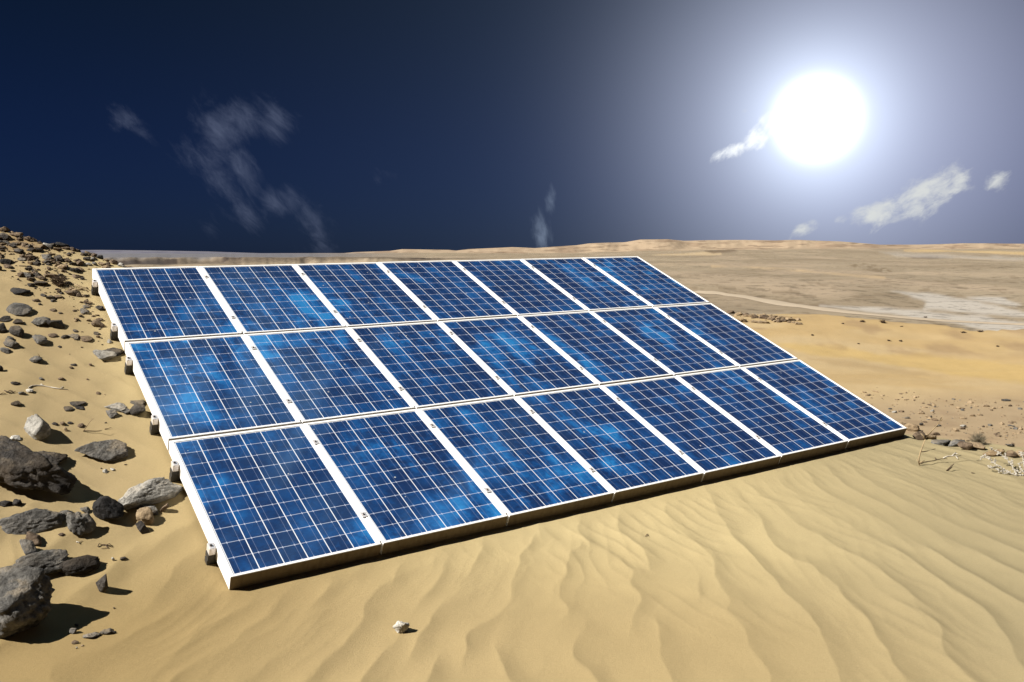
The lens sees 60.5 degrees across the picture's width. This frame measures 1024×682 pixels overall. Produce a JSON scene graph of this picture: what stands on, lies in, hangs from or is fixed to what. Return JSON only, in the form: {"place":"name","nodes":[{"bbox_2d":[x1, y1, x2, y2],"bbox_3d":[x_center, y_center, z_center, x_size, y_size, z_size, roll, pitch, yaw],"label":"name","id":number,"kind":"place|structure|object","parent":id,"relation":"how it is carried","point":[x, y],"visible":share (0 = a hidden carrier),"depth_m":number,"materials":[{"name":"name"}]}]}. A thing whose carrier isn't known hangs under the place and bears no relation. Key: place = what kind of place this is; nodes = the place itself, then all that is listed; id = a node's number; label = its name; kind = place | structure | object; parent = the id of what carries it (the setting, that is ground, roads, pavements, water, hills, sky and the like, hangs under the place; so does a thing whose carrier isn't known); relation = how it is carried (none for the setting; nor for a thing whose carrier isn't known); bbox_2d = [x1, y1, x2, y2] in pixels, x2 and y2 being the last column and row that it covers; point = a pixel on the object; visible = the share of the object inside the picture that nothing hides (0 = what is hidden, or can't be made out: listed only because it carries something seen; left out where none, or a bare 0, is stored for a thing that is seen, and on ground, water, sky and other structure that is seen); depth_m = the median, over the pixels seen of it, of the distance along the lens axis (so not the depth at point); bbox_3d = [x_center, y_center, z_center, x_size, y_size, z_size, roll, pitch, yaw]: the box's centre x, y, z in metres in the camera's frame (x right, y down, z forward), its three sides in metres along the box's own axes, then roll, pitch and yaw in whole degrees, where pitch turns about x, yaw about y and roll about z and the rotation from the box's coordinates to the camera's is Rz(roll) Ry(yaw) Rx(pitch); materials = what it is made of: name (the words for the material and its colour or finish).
{"place":"outdoors","nodes":[
{"label":"outdoors","id":0,"kind":"place"},
{"bbox_2d":[0,231,126,468],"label":"gravel","id":1,"kind":"structure","parent":0,"point":[47,261],"depth_m":8.53,"materials":[{"name":"gravel"}]},
{"bbox_2d":[10,232,23,235],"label":"rock","id":2,"kind":"object","parent":1,"relation":"on","point":[17,234],"visible":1,"depth_m":8.98,"materials":[{"name":"brown stone"}]},
{"bbox_2d":[55,242,69,246],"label":"boulder","id":3,"kind":"object","parent":1,"relation":"on","point":[60,244],"visible":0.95,"depth_m":8.98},
{"bbox_2d":[64,290,77,295],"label":"rock","id":4,"kind":"object","parent":1,"relation":"on","point":[71,292],"visible":1,"depth_m":8.13,"materials":[{"name":"brown stone"}]},
{"bbox_2d":[0,231,1023,681],"bbox_3d":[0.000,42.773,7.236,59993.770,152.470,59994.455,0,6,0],"label":"ground","id":5,"kind":"structure","parent":0,"point":[888,561],"depth_m":5.73,"materials":[{"name":"sand"}]},
{"bbox_2d":[0,323,7,332],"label":"rock","id":6,"kind":"object","parent":5,"relation":"on","point":[3,328],"visible":1,"depth_m":7.29,"materials":[{"name":"stone"}]},
{"bbox_2d":[0,347,10,353],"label":"rock","id":7,"kind":"object","parent":5,"relation":"on","point":[5,350],"visible":1,"depth_m":7.04,"materials":[{"name":"grey stone"}]},
{"bbox_2d":[0,232,10,239],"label":"rock","id":8,"kind":"object","parent":5,"relation":"on","point":[4,236],"visible":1,"depth_m":8.89,"materials":[{"name":"stone"}]},
{"bbox_2d":[0,316,11,321],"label":"rock","id":9,"kind":"object","parent":5,"relation":"on","point":[5,319],"visible":1,"depth_m":7.47,"materials":[{"name":"stone"}]},
{"bbox_2d":[0,259,11,264],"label":"rock","id":10,"kind":"object","parent":5,"relation":"on","point":[6,261],"visible":1,"depth_m":8.43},
{"bbox_2d":[0,500,12,506],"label":"stone","id":11,"kind":"object","parent":5,"relation":"on","point":[4,503],"visible":1,"depth_m":5.53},
{"bbox_2d":[3,338,19,347],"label":"rock","id":12,"kind":"object","parent":5,"relation":"on","point":[8,342],"visible":1,"depth_m":7.12,"materials":[{"name":"grey stone"}]},
{"bbox_2d":[10,435,21,440],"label":"stone","id":13,"kind":"object","parent":5,"relation":"on","point":[16,437],"visible":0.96,"depth_m":6.10,"materials":[{"name":"stone"}]},
{"bbox_2d":[9,325,23,336],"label":"rock","id":14,"kind":"object","parent":5,"relation":"on","point":[17,330],"visible":1,"depth_m":7.28,"materials":[{"name":"stone"}]},
{"bbox_2d":[12,499,21,505],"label":"stone","id":15,"kind":"object","parent":5,"relation":"on","point":[15,502],"visible":1,"depth_m":5.55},
{"bbox_2d":[13,319,23,323],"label":"stone","id":16,"kind":"object","parent":5,"relation":"on","point":[17,321],"visible":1,"depth_m":7.47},
{"bbox_2d":[6,303,31,315],"bbox_3d":[-4.309,-0.280,7.660,0.227,0.104,0.172,0,6,0],"label":"rock","id":17,"kind":"object","parent":5,"relation":"on","point":[21,309],"visible":1,"depth_m":7.63,"materials":[{"name":"grey stone"}]},
{"bbox_2d":[10,287,30,293],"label":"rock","id":18,"kind":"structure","parent":5,"relation":"on","point":[13,290],"depth_m":7.96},
{"bbox_2d":[0,565,54,637],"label":"boulder","id":19,"kind":"object","parent":5,"relation":"on","point":[26,592],"visible":0.97,"depth_m":4.70,"materials":[{"name":"grey stone"}]},
{"bbox_2d":[19,539,37,554],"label":"stone","id":20,"kind":"object","parent":5,"relation":"on","point":[28,546],"visible":0.92,"depth_m":5.20,"materials":[{"name":"grey stone"}]},
{"bbox_2d":[0,508,65,534],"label":"boulder","id":21,"kind":"object","parent":5,"relation":"on","point":[36,520],"visible":1,"depth_m":5.41,"materials":[{"name":"grey stone"}]},
{"bbox_2d":[25,531,41,544],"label":"stone","id":22,"kind":"object","parent":5,"relation":"on","point":[35,538],"visible":0.81,"depth_m":5.30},
{"bbox_2d":[29,356,42,362],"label":"stone","id":23,"kind":"object","parent":5,"relation":"on","point":[35,359],"visible":1,"depth_m":6.99,"materials":[{"name":"grey stone"}]},
{"bbox_2d":[24,414,50,440],"bbox_3d":[-3.361,0.610,6.227,0.206,0.178,0.147,4,7,36],"label":"boulder","id":24,"kind":"object","parent":5,"relation":"on","point":[37,427],"visible":1,"depth_m":6.18,"materials":[{"name":"grey stone"}]},
{"bbox_2d":[0,435,76,494],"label":"boulder","id":25,"kind":"object","parent":5,"relation":"on","point":[22,466],"visible":1,"depth_m":5.69,"materials":[{"name":"stone"}]},
{"bbox_2d":[32,334,47,343],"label":"rock","id":26,"kind":"object","parent":5,"relation":"on","point":[40,339],"visible":1,"depth_m":7.27,"materials":[{"name":"grey stone"}]},
{"bbox_2d":[12,549,68,574],"bbox_3d":[-2.773,1.304,5.143,0.324,0.114,0.153,-5,8,-39],"label":"boulder","id":27,"kind":"object","parent":5,"relation":"on","point":[49,561],"visible":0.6,"depth_m":5.14,"materials":[{"name":"grey stone"}]},
{"bbox_2d":[31,316,50,325],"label":"rock","id":28,"kind":"object","parent":5,"relation":"on","point":[38,321],"visible":1,"depth_m":7.52,"materials":[{"name":"grey stone"}]},
{"bbox_2d":[34,280,47,284],"bbox_3d":[-4.400,-0.542,8.191,0.116,0.048,0.083,0,6,0],"label":"slab","id":29,"kind":"object","parent":5,"relation":"on","point":[36,282],"depth_m":8.18,"materials":[{"name":"stone"}]},
{"bbox_2d":[41,254,51,259],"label":"slab","id":30,"kind":"structure","parent":5,"relation":"on","point":[45,256],"depth_m":8.66,"materials":[{"name":"grey stone"}]},
{"bbox_2d":[28,384,67,389],"bbox_3d":[-3.570,0.354,6.758,0.271,0.049,0.074,-2,6,-22],"label":"dead twig","id":31,"kind":"object","parent":5,"relation":"on","point":[46,386],"visible":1,"depth_m":6.75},
{"bbox_2d":[36,451,67,464],"bbox_3d":[-3.193,0.800,6.019,0.245,0.085,0.184,0,6,0],"label":"rock","id":32,"kind":"object","parent":5,"relation":"on","point":[56,458],"visible":0.59,"depth_m":6.01,"materials":[{"name":"stone"}]},
{"bbox_2d":[46,320,64,327],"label":"rock","id":33,"kind":"object","parent":5,"relation":"on","point":[56,323],"visible":1,"depth_m":7.54,"materials":[{"name":"stone"}]},
{"bbox_2d":[54,255,63,261],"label":"rock","id":34,"kind":"object","parent":5,"relation":"on","point":[59,258],"visible":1,"depth_m":8.67,"materials":[{"name":"stone"}]},
{"bbox_2d":[48,274,70,286],"bbox_3d":[-4.257,-0.569,8.247,0.232,0.117,0.207,0,6,0],"label":"dry bush","id":35,"kind":"object","parent":5,"relation":"on","point":[60,281],"visible":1,"depth_m":8.23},
{"bbox_2d":[59,510,74,516],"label":"stone","id":36,"kind":"object","parent":5,"relation":"on","point":[65,512],"visible":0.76,"depth_m":5.58,"materials":[{"name":"grey stone"}]},
{"bbox_2d":[63,406,73,410],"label":"stone","id":37,"kind":"object","parent":5,"relation":"on","point":[67,408],"visible":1,"depth_m":6.56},
{"bbox_2d":[70,268,79,272],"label":"rock","id":38,"kind":"object","parent":5,"relation":"on","point":[76,270],"visible":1,"depth_m":8.53,"materials":[{"name":"stone"}]},
{"bbox_2d":[69,401,85,405],"bbox_3d":[-3.286,0.474,6.647,0.116,0.035,0.074,-4,7,-32],"label":"slab","id":39,"kind":"object","parent":5,"relation":"on","point":[75,403],"depth_m":6.63,"materials":[{"name":"stone"}]},
{"bbox_2d":[57,555,99,575],"bbox_3d":[-2.584,1.337,5.205,0.261,0.098,0.124,-5,8,-40],"label":"slab","id":40,"kind":"object","parent":5,"relation":"on","point":[81,565],"depth_m":5.19,"materials":[{"name":"stone"}]},
{"bbox_2d":[68,282,90,290],"bbox_3d":[-4.111,-0.517,8.283,0.253,0.091,0.093,3,6,24],"label":"dead twig","id":41,"kind":"object","parent":5,"relation":"on","point":[78,286],"visible":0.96,"depth_m":8.28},
{"bbox_2d":[66,511,95,535],"bbox_3d":[-2.700,1.137,5.481,0.175,0.139,0.137,0,6,0],"label":"rock","id":42,"kind":"object","parent":5,"relation":"on","point":[78,523],"visible":1,"depth_m":5.46,"materials":[{"name":"grey stone"}]},
{"bbox_2d":[80,506,89,512],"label":"stone","id":43,"kind":"object","parent":5,"relation":"on","point":[85,509],"visible":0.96,"depth_m":5.65,"materials":[{"name":"grey stone"}]},
{"bbox_2d":[80,308,89,313],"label":"rock","id":44,"kind":"object","parent":5,"relation":"on","point":[84,310],"visible":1,"depth_m":7.88,"materials":[{"name":"grey stone"}]},
{"bbox_2d":[80,336,92,341],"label":"rock","id":45,"kind":"object","parent":5,"relation":"on","point":[86,338],"visible":1,"depth_m":7.47,"materials":[{"name":"brown stone"}]},
{"bbox_2d":[82,632,100,637],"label":"stone","id":46,"kind":"object","parent":5,"relation":"on","point":[93,635],"visible":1,"depth_m":4.69,"materials":[{"name":"grey stone"}]},
{"bbox_2d":[91,319,104,327],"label":"rock","id":47,"kind":"object","parent":5,"relation":"on","point":[96,323],"visible":1,"depth_m":7.71,"materials":[{"name":"brown stone"}]},
{"bbox_2d":[74,439,127,461],"bbox_3d":[-2.899,0.782,6.198,0.338,0.131,0.199,-4,7,-36],"label":"slab","id":48,"kind":"object","parent":5,"relation":"on","point":[111,450],"depth_m":6.18,"materials":[{"name":"grey stone"}]},
{"bbox_2d":[96,574,107,591],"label":"stone","id":49,"kind":"object","parent":5,"relation":"on","point":[102,584],"visible":1,"depth_m":5.08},
{"bbox_2d":[92,350,116,359],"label":"rock","id":50,"kind":"object","parent":5,"relation":"on","point":[103,354],"visible":1,"depth_m":7.28,"materials":[{"name":"grey stone"}]},
{"bbox_2d":[99,628,115,633],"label":"stone","id":51,"kind":"object","parent":5,"relation":"on","point":[108,631],"visible":1,"depth_m":4.72,"materials":[{"name":"grey stone"}]},
{"bbox_2d":[92,496,124,518],"bbox_3d":[-2.593,1.073,5.643,0.202,0.152,0.140,0,6,0],"label":"boulder","id":52,"kind":"object","parent":5,"relation":"on","point":[105,507],"visible":1,"depth_m":5.60,"materials":[{"name":"stone"}]},
{"bbox_2d":[106,410,117,417],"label":"stone","id":53,"kind":"object","parent":5,"relation":"on","point":[111,413],"visible":1,"depth_m":6.60,"materials":[{"name":"grey stone"}]},
{"bbox_2d":[106,347,124,355],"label":"rock","id":54,"kind":"object","parent":5,"relation":"on","point":[118,352],"visible":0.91,"depth_m":7.39,"materials":[{"name":"stone"}]},
{"bbox_2d":[105,402,126,410],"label":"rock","id":55,"kind":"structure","parent":5,"relation":"on","point":[118,406],"depth_m":6.69,"materials":[{"name":"grey stone"}]},
{"bbox_2d":[130,403,145,415],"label":"rock","id":56,"kind":"object","parent":5,"relation":"on","point":[136,408],"visible":1,"depth_m":6.66,"materials":[{"name":"stone"}]},
{"bbox_2d":[130,400,145,404],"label":"stone","id":57,"kind":"object","parent":5,"relation":"on","point":[133,402],"visible":0.81,"depth_m":6.81,"materials":[{"name":"grey stone"}]},
{"bbox_2d":[135,521,149,533],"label":"stone","id":58,"kind":"object","parent":5,"relation":"on","point":[142,528],"visible":1,"depth_m":5.60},
{"bbox_2d":[136,507,154,524],"bbox_3d":[-2.378,1.137,5.688,0.121,0.105,0.092,0,6,0],"label":"stone","id":59,"kind":"object","parent":5,"relation":"on","point":[144,515],"visible":0.97,"depth_m":5.66,"materials":[{"name":"beige stone"}]},
{"bbox_2d":[139,505,157,510],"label":"stone","id":60,"kind":"object","parent":5,"relation":"on","point":[153,507],"visible":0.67,"depth_m":5.77,"materials":[{"name":"grey stone"}]},
{"bbox_2d":[118,477,183,508],"bbox_3d":[-2.407,1.016,5.860,0.445,0.169,0.166,-4,7,-36],"label":"boulder","id":61,"kind":"object","parent":5,"relation":"on","point":[154,491],"visible":0.97,"depth_m":5.83,"materials":[{"name":"grey stone"}]},
{"bbox_2d":[91,264,595,294],"bbox_3d":[-1.022,-0.753,10.158,7.034,0.161,0.062,-5,31,-34],"label":"mounting rail","id":62,"kind":"object","parent":5,"relation":"on","point":[94,288],"visible":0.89,"depth_m":8.20,"materials":[{"name":"metal"}]},
{"bbox_2d":[379,260,516,320],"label":"solar panel","id":63,"kind":"object","parent":62,"relation":"attached to","point":[446,290],"visible":0.74,"depth_m":9.76,"materials":[{"name":"glass"}]},
{"bbox_2d":[454,259,587,315],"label":"solar panel","id":64,"kind":"object","parent":62,"relation":"attached to","point":[519,287],"visible":0.74,"depth_m":10.33,"materials":[{"name":"glass"}]},
{"bbox_2d":[522,258,651,310],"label":"solar panel","id":65,"kind":"object","parent":62,"relation":"attached to","point":[589,286],"visible":0.74,"depth_m":10.88,"materials":[{"name":"glass"}]},
{"bbox_2d":[583,256,709,306],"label":"solar panel","id":66,"kind":"object","parent":62,"relation":"on","point":[653,286],"visible":0.69,"depth_m":11.44,"materials":[{"name":"glass"}]},
{"bbox_2d":[110,294,638,339],"bbox_3d":[-0.551,-0.333,9.517,7.034,0.161,0.062,-5,31,-34],"label":"mounting rail","id":67,"kind":"object","parent":5,"relation":"on","point":[113,333],"visible":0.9,"depth_m":7.56,"materials":[{"name":"metal"}]},
{"bbox_2d":[92,266,242,350],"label":"solar panel","id":68,"kind":"object","parent":67,"relation":"on","point":[150,303],"visible":0.85,"depth_m":8.06,"materials":[{"name":"glass"}]},
{"bbox_2d":[200,264,345,333],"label":"solar panel","id":69,"kind":"object","parent":67,"relation":"on","point":[270,298],"visible":0.74,"depth_m":8.63,"materials":[{"name":"glass"}]},
{"bbox_2d":[295,262,436,326],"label":"solar panel","id":70,"kind":"object","parent":67,"relation":"on","point":[364,294],"visible":0.74,"depth_m":9.20,"materials":[{"name":"glass"}]},
{"bbox_2d":[124,315,669,374],"bbox_3d":[-0.238,-0.052,9.090,7.034,0.163,0.064,-5,31,-34],"label":"mounting rail","id":71,"kind":"object","parent":5,"relation":"on","point":[128,367],"visible":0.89,"depth_m":7.13,"materials":[{"name":"metal"}]},
{"bbox_2d":[591,307,738,375],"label":"solar panel","id":72,"kind":"object","parent":71,"relation":"attached to","point":[675,348],"visible":0.74,"depth_m":9.81,"materials":[{"name":"glass"}]},
{"bbox_2d":[393,620,409,632],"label":"stone","id":73,"kind":"object","parent":5,"relation":"on","point":[400,627],"visible":1,"depth_m":4.70,"materials":[{"name":"stone"}]},
{"bbox_2d":[149,351,721,434],"bbox_3d":[0.233,0.368,8.449,7.034,0.161,0.062,-5,31,-34],"label":"mounting rail","id":74,"kind":"object","parent":5,"relation":"on","point":[154,429],"visible":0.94,"depth_m":6.49,"materials":[{"name":"metal"}]},
{"bbox_2d":[125,334,300,449],"bbox_3d":[-2.434,0.362,7.083,1.000,0.098,1.477,-5,31,-34],"label":"solar panel","id":75,"kind":"object","parent":74,"relation":"on","point":[201,386],"visible":0.85,"depth_m":6.98,"materials":[{"name":"glass"}]},
{"bbox_2d":[245,327,414,423],"bbox_3d":[-1.611,0.291,7.646,1.000,0.098,1.477,-5,31,-34],"label":"solar panel","id":76,"kind":"object","parent":74,"relation":"on","point":[327,374],"visible":0.74,"depth_m":7.56,"materials":[{"name":"glass"}]},
{"bbox_2d":[348,321,512,408],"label":"solar panel","id":77,"kind":"object","parent":74,"relation":"on","point":[428,364],"visible":0.74,"depth_m":8.12,"materials":[{"name":"glass"}]},
{"bbox_2d":[439,316,598,395],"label":"solar panel","id":78,"kind":"object","parent":74,"relation":"attached to","point":[518,355],"visible":0.74,"depth_m":8.69,"materials":[{"name":"glass"}]},
{"bbox_2d":[520,311,672,385],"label":"solar panel","id":79,"kind":"object","parent":74,"relation":"on","point":[596,348],"visible":0.74,"depth_m":9.25,"materials":[{"name":"glass"}]},
{"bbox_2d":[655,303,797,366],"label":"solar panel","id":80,"kind":"object","parent":74,"relation":"on","point":[740,344],"visible":0.69,"depth_m":10.37,"materials":[{"name":"glass"}]},
{"bbox_2d":[169,377,761,481],"bbox_3d":[0.546,0.648,8.022,7.034,0.161,0.062,-5,31,-34],"label":"mounting rail","id":81,"kind":"object","parent":5,"relation":"on","point":[174,476],"visible":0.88,"depth_m":6.07,"materials":[{"name":"metal"}]},
{"bbox_2d":[516,385,702,501],"bbox_3d":[0.826,0.850,7.695,1.000,0.098,1.477,-5,31,-34],"label":"solar panel","id":82,"kind":"object","parent":81,"relation":"attached to","point":[622,450],"visible":0.94,"depth_m":7.58,"materials":[{"name":"glass"}]},
{"bbox_2d":[601,376,780,481],"bbox_3d":[1.653,0.780,8.254,1.000,0.098,1.477,-5,31,-34],"label":"solar panel","id":83,"kind":"object","parent":81,"relation":"attached to","point":[710,440],"visible":0.94,"depth_m":8.14,"materials":[{"name":"glass"}]},
{"bbox_2d":[676,367,847,463],"bbox_3d":[2.478,0.706,8.815,1.000,0.098,1.477,-5,31,-34],"label":"solar panel","id":84,"kind":"object","parent":81,"relation":"attached to","point":[786,429],"visible":0.94,"depth_m":8.70,"materials":[{"name":"glass"}]},
{"bbox_2d":[204,422,826,564],"bbox_3d":[1.017,1.069,7.381,7.034,0.161,0.067,-5,31,-34],"label":"mounting rail","id":85,"kind":"object","parent":5,"relation":"on","point":[210,554],"visible":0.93,"depth_m":5.42,"materials":[{"name":"metal"}]},
{"bbox_2d":[169,424,380,589],"bbox_3d":[-1.650,1.062,6.018,1.000,0.098,1.477,-5,31,-34],"label":"solar panel","id":86,"kind":"object","parent":85,"relation":"on","point":[272,503],"visible":1,"depth_m":5.87,"materials":[{"name":"glass"}]},
{"bbox_2d":[304,409,507,554],"bbox_3d":[-0.826,0.990,6.576,1.000,0.098,1.477,-5,31,-34],"label":"solar panel","id":87,"kind":"object","parent":85,"relation":"on","point":[409,479],"visible":0.94,"depth_m":6.45,"materials":[{"name":"glass"}]},
{"bbox_2d":[419,396,613,525],"bbox_3d":[0.001,0.921,7.138,1.000,0.098,1.477,-5,31,-34],"label":"solar panel","id":88,"kind":"object","parent":85,"relation":"on","point":[521,461],"visible":0.94,"depth_m":7.01,"materials":[{"name":"glass"}]},
{"bbox_2d":[743,360,906,448],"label":"solar panel","id":89,"kind":"object","parent":85,"relation":"on","point":[853,419],"visible":0.93,"depth_m":9.27,"materials":[{"name":"glass"}]},
{"bbox_2d":[751,320,768,323],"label":"rock","id":90,"kind":"object","parent":5,"relation":"on","point":[760,321],"visible":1,"depth_m":23.13,"materials":[{"name":"beige stone"}]},
{"bbox_2d":[904,423,919,430],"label":"rock","id":91,"kind":"object","parent":5,"relation":"on","point":[911,427],"visible":0.95,"depth_m":11.53,"materials":[{"name":"beige stone"}]},
{"bbox_2d":[913,431,925,439],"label":"rock","id":92,"kind":"object","parent":5,"relation":"on","point":[917,436],"visible":0.95,"depth_m":9.15,"materials":[{"name":"brown stone"}]},
{"bbox_2d":[916,416,942,464],"bbox_3d":[3.814,0.910,8.016,0.212,0.469,0.047,0,6,3],"label":"dead twig","id":93,"kind":"object","parent":5,"relation":"on","point":[918,461],"visible":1,"depth_m":8.02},
{"bbox_2d":[925,433,936,438],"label":"rock","id":94,"kind":"object","parent":5,"relation":"on","point":[930,436],"visible":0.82,"depth_m":9.16,"materials":[{"name":"beige stone"}]},
{"bbox_2d":[931,439,950,445],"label":"rock","id":95,"kind":"object","parent":5,"relation":"on","point":[943,442],"visible":0.94,"depth_m":8.87,"materials":[{"name":"grey stone"}]},
{"bbox_2d":[946,439,964,446],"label":"rock","id":96,"kind":"object","parent":5,"relation":"on","point":[953,443],"visible":0.59,"depth_m":8.83,"materials":[{"name":"grey stone"}]},
{"bbox_2d":[957,441,972,449],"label":"rock","id":97,"kind":"object","parent":5,"relation":"on","point":[963,445],"visible":1,"depth_m":8.61,"materials":[{"name":"brown stone"}]},
{"bbox_2d":[969,442,984,449],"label":"rock","id":98,"kind":"object","parent":5,"relation":"on","point":[977,445],"visible":0.63,"depth_m":8.66,"materials":[{"name":"beige stone"}]},
{"bbox_2d":[968,431,993,444],"bbox_3d":[4.750,0.991,8.908,0.205,0.147,0.234,-4,7,-36],"label":"dry bush","id":99,"kind":"object","parent":5,"relation":"on","point":[978,439],"visible":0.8,"depth_m":8.90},
{"bbox_2d":[983,449,1004,455],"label":"rock","id":100,"kind":"object","parent":5,"relation":"on","point":[992,453],"visible":0.79,"depth_m":8.32,"materials":[{"name":"beige stone"}]},
{"bbox_2d":[980,447,1023,475],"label":"dry plant","id":101,"kind":"object","parent":5,"relation":"on","point":[1009,462],"visible":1,"depth_m":7.79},
{"bbox_2d":[1003,450,1018,457],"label":"rock","id":102,"kind":"object","parent":5,"relation":"on","point":[1011,453],"visible":0.91,"depth_m":8.30,"materials":[{"name":"brown stone"}]},
{"bbox_2d":[0,0,1023,252],"label":"sky","id":103,"kind":"structure","parent":0,"point":[242,126],"materials":[{"name":"blue"}]},
{"bbox_2d":[740,313,802,324],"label":"gravel","id":104,"kind":"structure","parent":0,"point":[782,320],"depth_m":23.49,"materials":[{"name":"gravel"}]},
{"bbox_2d":[694,290,1023,324],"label":"dirt track","id":105,"kind":"structure","parent":0,"point":[776,302],"depth_m":211.36,"materials":[{"name":"sand"}]},
{"bbox_2d":[851,390,1023,444],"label":"gravel","id":106,"kind":"structure","parent":0,"point":[962,409],"depth_m":12.57,"materials":[{"name":"gravel"}]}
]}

